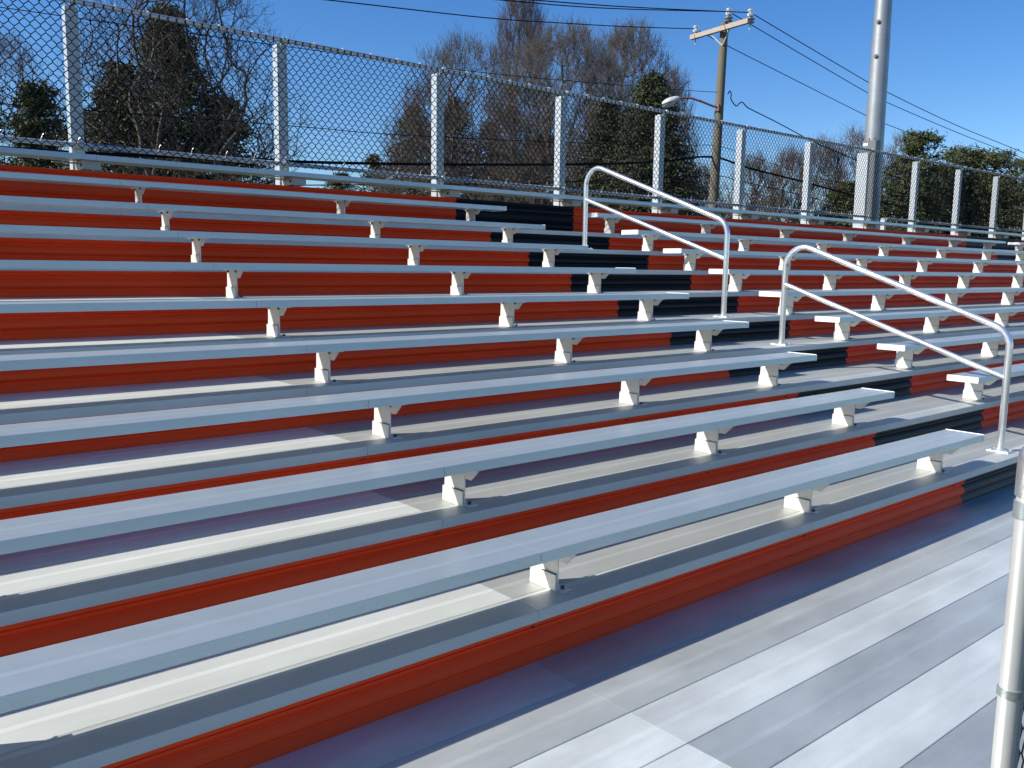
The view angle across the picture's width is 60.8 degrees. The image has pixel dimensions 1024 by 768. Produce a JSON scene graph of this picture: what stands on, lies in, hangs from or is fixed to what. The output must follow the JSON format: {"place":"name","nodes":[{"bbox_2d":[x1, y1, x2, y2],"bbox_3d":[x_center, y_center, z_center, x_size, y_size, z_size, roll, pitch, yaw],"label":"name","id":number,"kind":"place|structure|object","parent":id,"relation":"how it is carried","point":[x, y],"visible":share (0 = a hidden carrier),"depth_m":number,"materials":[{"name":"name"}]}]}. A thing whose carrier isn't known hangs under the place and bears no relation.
{"place":"outdoors","nodes":[
{"label":"outdoors","id":0,"kind":"place"},
{"bbox_2d":[0,0,1023,221],"label":"sky","id":1,"kind":"structure","parent":0,"point":[960,62],"materials":[{"name":"blue"}]},
{"label":"ground","id":2,"kind":"structure","parent":0,"visible":0},
{"bbox_2d":[0,88,10,164],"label":"evergreen tree","id":3,"kind":"object","parent":2,"relation":"on","point":[2,160],"visible":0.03,"depth_m":26.62,"materials":[{"name":"green plant"}]},
{"bbox_2d":[0,19,62,167],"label":"bare tree","id":4,"kind":"object","parent":2,"relation":"on","point":[20,73],"visible":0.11,"depth_m":29.00,"materials":[{"name":"brown plant"}]},
{"bbox_2d":[0,77,69,168],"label":"pine tree","id":5,"kind":"object","parent":2,"relation":"on","point":[28,92],"visible":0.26,"depth_m":24.20,"materials":[{"name":"green plant"}]},
{"bbox_2d":[47,59,198,178],"bbox_3d":[-10.791,-4.740,24.333,4.672,8.312,4.990,-6,10,-40],"label":"evergreen tree","id":6,"kind":"object","parent":2,"relation":"on","point":[120,125],"visible":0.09,"depth_m":23.37,"materials":[{"name":"green plant"}]},
{"bbox_2d":[62,0,259,182],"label":"evergreen tree","id":7,"kind":"object","parent":2,"relation":"on","point":[188,102],"visible":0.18,"depth_m":23.68,"materials":[{"name":"green plant"}]},
{"bbox_2d":[33,0,314,184],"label":"bare tree","id":8,"kind":"object","parent":2,"relation":"on","point":[146,171],"visible":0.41,"depth_m":21.71,"materials":[{"name":"brown plant"}]},
{"bbox_2d":[164,91,274,184],"bbox_3d":[-8.464,-4.526,25.313,5.084,7.691,5.069,1,8,0],"label":"evergreen tree","id":9,"kind":"object","parent":2,"relation":"on","point":[233,152],"visible":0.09,"depth_m":24.61,"materials":[{"name":"green plant"}]},
{"bbox_2d":[315,171,361,190],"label":"evergreen tree","id":10,"kind":"object","parent":2,"relation":"on","point":[342,187],"visible":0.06,"depth_m":45.12,"materials":[{"name":"green plant"}]},
{"bbox_2d":[353,153,385,191],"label":"pine tree","id":11,"kind":"object","parent":2,"relation":"on","point":[369,175],"visible":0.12,"depth_m":43.18,"materials":[{"name":"green plant"}]},
{"bbox_2d":[359,73,468,197],"bbox_3d":[-3.811,-7.009,34.673,4.478,10.219,4.351,3,8,15],"label":"bare tree","id":12,"kind":"object","parent":2,"relation":"on","point":[408,145],"visible":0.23,"depth_m":33.90,"materials":[{"name":"brown plant"}]},
{"bbox_2d":[363,104,465,195],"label":"evergreen tree","id":13,"kind":"object","parent":2,"relation":"on","point":[396,178],"visible":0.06,"depth_m":38.95,"materials":[{"name":"green plant"}]},
{"bbox_2d":[405,96,493,200],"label":"evergreen tree","id":14,"kind":"object","parent":2,"relation":"on","point":[457,140],"visible":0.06,"depth_m":40.84,"materials":[{"name":"green plant"}]},
{"bbox_2d":[377,19,549,203],"bbox_3d":[-1.896,-8.199,35.614,7.338,12.378,7.101,-6,10,-40],"label":"bare tree","id":15,"kind":"object","parent":2,"relation":"on","point":[448,62],"visible":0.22,"depth_m":34.45,"materials":[{"name":"brown plant"}]},
{"bbox_2d":[461,121,536,202],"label":"tree","id":16,"kind":"object","parent":2,"relation":"on","point":[476,177],"visible":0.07,"depth_m":41.75,"materials":[{"name":"green plant"}]},
{"bbox_2d":[0,164,1023,767],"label":"bleacher stand","id":17,"kind":"object","parent":2,"relation":"on","point":[258,702],"visible":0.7,"depth_m":4.71,"materials":[{"name":"orange paint"}]},
{"bbox_2d":[0,171,506,220],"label":"bench","id":18,"kind":"object","parent":17,"relation":"on","point":[341,201],"visible":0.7,"depth_m":7.39,"materials":[{"name":"metal"}]},
{"bbox_2d":[0,195,544,242],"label":"bench","id":19,"kind":"object","parent":17,"relation":"on","point":[166,211],"visible":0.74,"depth_m":6.88,"materials":[{"name":"metal"}]},
{"bbox_2d":[0,224,587,266],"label":"bench","id":20,"kind":"object","parent":17,"relation":"on","point":[415,246],"visible":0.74,"depth_m":6.36,"materials":[{"name":"metal"}]},
{"bbox_2d":[0,260,635,297],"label":"bench","id":21,"kind":"object","parent":17,"relation":"on","point":[234,271],"visible":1,"depth_m":5.82,"materials":[{"name":"metal"}]},
{"bbox_2d":[0,292,688,336],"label":"bench","id":22,"kind":"object","parent":17,"relation":"on","point":[277,307],"visible":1,"depth_m":5.30,"materials":[{"name":"metal"}]},
{"bbox_2d":[0,320,748,383],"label":"bench","id":23,"kind":"object","parent":17,"relation":"on","point":[326,351],"visible":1,"depth_m":4.79,"materials":[{"name":"metal"}]},
{"bbox_2d":[0,352,816,447],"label":"bench","id":24,"kind":"object","parent":17,"relation":"on","point":[385,403],"visible":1,"depth_m":4.24,"materials":[{"name":"metal"}]},
{"bbox_2d":[0,388,894,554],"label":"bench","id":25,"kind":"object","parent":17,"relation":"on","point":[456,469],"visible":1,"depth_m":3.60,"materials":[{"name":"metal"}]},
{"bbox_2d":[0,429,984,713],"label":"bench","id":26,"kind":"object","parent":17,"relation":"on","point":[60,669],"visible":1,"depth_m":2.95,"materials":[{"name":"metal"}]},
{"bbox_2d":[0,147,1023,238],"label":"bench","id":27,"kind":"object","parent":17,"relation":"on","point":[95,162],"visible":0.98,"depth_m":9.22,"materials":[{"name":"silver metal"}]},
{"bbox_2d":[251,484,1023,767],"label":"walkway","id":28,"kind":"structure","parent":17,"relation":"attached to","point":[882,650],"depth_m":3.15,"materials":[{"name":"silver metal"}]},
{"bbox_2d":[582,166,733,316],"bbox_3d":[1.374,-1.463,8.676,0.110,1.490,1.996,-6,10,-40],"label":"handrail","id":29,"kind":"object","parent":17,"relation":"on","point":[720,219],"visible":0.88,"depth_m":8.45,"materials":[{"name":"silver metal"}]},
{"bbox_2d":[588,213,1005,248],"bbox_3d":[5.362,-2.326,13.925,11.595,0.230,0.275,-6,10,-40],"label":"bench","id":30,"kind":"object","parent":17,"relation":"on","point":[611,220],"visible":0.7,"depth_m":12.71,"materials":[{"name":"metal"}]},
{"bbox_2d":[621,230,1023,260],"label":"bench","id":31,"kind":"object","parent":17,"relation":"on","point":[746,241],"visible":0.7,"depth_m":12.07,"materials":[{"name":"metal"}]},
{"bbox_2d":[663,248,1023,272],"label":"bench","id":32,"kind":"object","parent":17,"relation":"on","point":[692,256],"visible":0.78,"depth_m":11.60,"materials":[{"name":"metal"}]},
{"bbox_2d":[709,269,1023,290],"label":"bench","id":33,"kind":"object","parent":17,"relation":"on","point":[830,278],"visible":0.9,"depth_m":10.38,"materials":[{"name":"metal"}]},
{"bbox_2d":[759,288,1023,314],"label":"bench","id":34,"kind":"object","parent":17,"relation":"on","point":[880,296],"visible":0.88,"depth_m":9.90,"materials":[{"name":"metal"}]},
{"bbox_2d":[770,244,1013,453],"bbox_3d":[2.947,-0.358,6.912,0.110,1.490,1.996,-6,10,-40],"label":"handrail","id":35,"kind":"object","parent":17,"relation":"on","point":[1005,376],"visible":1,"depth_m":6.67,"materials":[{"name":"silver metal"}]},
{"bbox_2d":[815,306,1023,339],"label":"bench","id":36,"kind":"object","parent":17,"relation":"on","point":[843,325],"visible":0.95,"depth_m":9.06,"materials":[{"name":"metal"}]},
{"bbox_2d":[877,330,1023,367],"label":"bench","id":37,"kind":"object","parent":17,"relation":"on","point":[905,349],"visible":0.98,"depth_m":8.12,"materials":[{"name":"metal"}]},
{"bbox_2d":[947,363,1023,399],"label":"bench","id":38,"kind":"object","parent":17,"relation":"on","point":[976,381],"visible":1,"depth_m":7.38,"materials":[{"name":"metal"}]},
{"bbox_2d":[1008,242,1023,250],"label":"bench","id":39,"kind":"object","parent":17,"relation":"on","point":[1019,246],"visible":0.68,"depth_m":18.32,"materials":[{"name":"metal"}]},
{"bbox_2d":[0,0,1023,239],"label":"chain link fence","id":40,"kind":"object","parent":2,"relation":"on","point":[74,143],"visible":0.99,"depth_m":9.62,"materials":[{"name":"metal"}]},
{"bbox_2d":[481,0,559,203],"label":"bare tree","id":41,"kind":"object","parent":2,"relation":"on","point":[508,39],"visible":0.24,"depth_m":44.12,"materials":[{"name":"brown plant"}]},
{"bbox_2d":[493,134,584,204],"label":"tree","id":42,"kind":"object","parent":2,"relation":"on","point":[541,166],"visible":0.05,"depth_m":44.49,"materials":[{"name":"green plant"}]},
{"bbox_2d":[466,9,642,207],"bbox_3d":[2.013,-7.845,33.528,7.412,12.349,7.776,-6,10,-40],"label":"bare tree","id":43,"kind":"object","parent":2,"relation":"on","point":[574,42],"visible":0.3,"depth_m":32.20,"materials":[{"name":"brown plant"}]},
{"bbox_2d":[565,96,647,211],"bbox_3d":[3.380,-5.499,30.859,6.501,9.039,6.445,-6,10,-40],"label":"evergreen tree","id":44,"kind":"object","parent":2,"relation":"on","point":[601,139],"visible":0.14,"depth_m":30.06,"materials":[{"name":"green plant"}]},
{"bbox_2d":[565,11,696,203],"bbox_3d":[4.917,-8.905,37.492,6.048,13.464,5.948,-1,8,-13],"label":"bare tree","id":45,"kind":"object","parent":2,"relation":"on","point":[618,38],"visible":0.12,"depth_m":36.21,"materials":[{"name":"brown plant"}]},
{"bbox_2d":[581,68,708,216],"bbox_3d":[4.478,-5.623,29.820,8.495,9.881,8.109,4,8,21],"label":"evergreen tree","id":46,"kind":"object","parent":2,"relation":"on","point":[656,96],"visible":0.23,"depth_m":28.86,"materials":[{"name":"green plant"}]},
{"bbox_2d":[662,56,705,213],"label":"bare tree","id":47,"kind":"object","parent":2,"relation":"on","point":[682,85],"visible":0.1,"depth_m":40.70,"materials":[{"name":"brown plant"}]},
{"bbox_2d":[688,159,733,218],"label":"bare tree","id":48,"kind":"object","parent":2,"relation":"on","point":[723,215],"visible":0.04,"depth_m":43.09,"materials":[{"name":"brown plant"}]},
{"bbox_2d":[690,8,754,214],"bbox_3d":[5.371,-5.042,23.411,1.079,9.660,2.374,0,8,-5],"label":"utility pole","id":49,"kind":"object","parent":2,"relation":"on","point":[724,27],"visible":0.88,"depth_m":22.90,"materials":[{"name":"brown wood"}]},
{"bbox_2d":[0,7,707,91],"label":"telephone wire","id":50,"kind":"object","parent":49,"relation":"attached to","point":[344,54],"visible":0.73,"depth_m":15.43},
{"bbox_2d":[289,175,709,185],"bbox_3d":[-5.538,-3.220,14.238,28.320,2.494,0.021,-6,10,-40],"label":"telephone wire","id":51,"kind":"object","parent":49,"relation":"attached to","point":[483,184],"visible":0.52,"depth_m":18.16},
{"bbox_2d":[327,0,694,28],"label":"power line","id":52,"kind":"object","parent":49,"relation":"attached to","point":[500,18],"visible":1,"depth_m":19.53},
{"bbox_2d":[0,146,1022,226],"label":"trunk cable","id":53,"kind":"object","parent":49,"relation":"attached to","point":[297,161],"visible":0.53,"depth_m":17.61,"materials":[{"name":"black rubber"}]},
{"bbox_2d":[1,103,1021,210],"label":"telephone wire","id":54,"kind":"object","parent":49,"relation":"attached to","point":[409,135],"visible":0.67,"depth_m":16.41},
{"bbox_2d":[500,0,711,11],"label":"power line","id":55,"kind":"object","parent":49,"relation":"attached to","point":[597,7],"visible":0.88,"depth_m":19.83,"materials":[{"name":"black rubber"}]},
{"bbox_2d":[532,0,748,12],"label":"power line","id":56,"kind":"object","parent":49,"relation":"attached to","point":[637,7],"visible":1,"depth_m":19.17,"materials":[{"name":"black rubber"}]},
{"bbox_2d":[662,94,719,110],"bbox_3d":[4.683,-7.369,22.821,1.527,0.435,0.319,1,8,2],"label":"street lamp","id":57,"kind":"object","parent":49,"relation":"attached to","point":[669,102],"visible":1,"depth_m":22.81,"materials":[{"name":"grey metal"}]},
{"bbox_2d":[699,30,1023,169],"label":"power line","id":58,"kind":"object","parent":49,"relation":"attached to","point":[854,109],"visible":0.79,"depth_m":28.82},
{"bbox_2d":[720,176,1007,228],"bbox_3d":[19.140,-6.462,34.601,35.978,0.861,0.021,-6,10,-40],"label":"telephone wire","id":59,"kind":"object","parent":49,"relation":"attached to","point":[846,205],"visible":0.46,"depth_m":27.01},
{"bbox_2d":[728,91,1019,218],"bbox_3d":[19.256,-7.293,34.576,35.408,3.656,0.029,-6,10,-40],"label":"service cable","id":60,"kind":"object","parent":49,"relation":"hanging from","point":[832,149],"visible":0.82,"depth_m":25.83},
{"bbox_2d":[732,13,1023,158],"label":"power line","id":61,"kind":"object","parent":49,"relation":"attached to","point":[865,91],"visible":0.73,"depth_m":27.05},
{"bbox_2d":[754,14,1023,152],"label":"power line","id":62,"kind":"object","parent":49,"relation":"attached to","point":[868,82],"visible":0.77,"depth_m":25.31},
{"bbox_2d":[718,145,786,221],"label":"bare tree","id":63,"kind":"object","parent":2,"relation":"on","point":[762,190],"visible":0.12,"depth_m":45.09,"materials":[{"name":"brown plant"}]},
{"bbox_2d":[757,140,824,223],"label":"bare tree","id":64,"kind":"object","parent":2,"relation":"on","point":[787,159],"visible":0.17,"depth_m":46.99,"materials":[{"name":"brown plant"}]},
{"bbox_2d":[781,132,854,225],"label":"bare tree","id":65,"kind":"object","parent":2,"relation":"on","point":[822,173],"visible":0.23,"depth_m":45.03,"materials":[{"name":"brown plant"}]},
{"bbox_2d":[728,181,938,233],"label":"brush","id":66,"kind":"object","parent":2,"relation":"on","point":[787,212],"depth_m":55.65,"materials":[{"name":"plant"}]},
{"bbox_2d":[815,118,887,217],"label":"bare tree","id":67,"kind":"object","parent":2,"relation":"on","point":[856,141],"visible":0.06,"depth_m":48.89,"materials":[{"name":"brown plant"}]},
{"bbox_2d":[798,179,905,230],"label":"evergreen tree","id":68,"kind":"object","parent":2,"relation":"on","point":[838,224],"visible":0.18,"depth_m":39.26,"materials":[{"name":"green plant"}]},
{"bbox_2d":[864,0,892,221],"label":"floodlight pole","id":69,"kind":"object","parent":2,"relation":"on","point":[877,88],"visible":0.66,"depth_m":20.65,"materials":[{"name":"grey metal"}]},
{"bbox_2d":[862,137,879,220],"bbox_3d":[8.461,-3.438,20.948,0.209,4.787,0.340,-6,10,-40],"label":"electrical cabinet","id":70,"kind":"object","parent":69,"relation":"attached to","point":[874,144],"visible":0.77,"depth_m":20.62,"materials":[{"name":"grey metal"}]},
{"bbox_2d":[882,127,933,230],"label":"bare tree","id":71,"kind":"object","parent":2,"relation":"on","point":[898,145],"visible":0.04,"depth_m":51.09,"materials":[{"name":"plant"}]},
{"bbox_2d":[879,160,950,233],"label":"pine tree","id":72,"kind":"object","parent":2,"relation":"on","point":[904,197],"visible":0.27,"depth_m":42.15,"materials":[{"name":"green plant"}]},
{"bbox_2d":[884,127,956,233],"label":"pine tree","id":73,"kind":"object","parent":2,"relation":"on","point":[915,144],"visible":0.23,"depth_m":42.94,"materials":[{"name":"green plant"}]},
{"bbox_2d":[926,141,1022,238],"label":"pine tree","id":74,"kind":"object","parent":2,"relation":"on","point":[962,159],"visible":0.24,"depth_m":44.64,"materials":[{"name":"green plant"}]},
{"bbox_2d":[932,169,1023,239],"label":"evergreen tree","id":75,"kind":"object","parent":2,"relation":"on","point":[1001,208],"visible":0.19,"depth_m":43.67,"materials":[{"name":"green plant"}]},
{"bbox_2d":[951,147,1023,239],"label":"pine tree","id":76,"kind":"object","parent":2,"relation":"on","point":[1005,155],"visible":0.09,"depth_m":45.54,"materials":[{"name":"green plant"}]},
{"bbox_2d":[990,446,1023,767],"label":"front fence","id":77,"kind":"object","parent":2,"relation":"on","point":[1008,730],"visible":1,"depth_m":2.34,"materials":[{"name":"silver metal"}]},
{"bbox_2d":[997,158,1023,239],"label":"pine tree","id":78,"kind":"object","parent":2,"relation":"on","point":[1019,159],"visible":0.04,"depth_m":47.22,"materials":[{"name":"green plant"}]}
]}

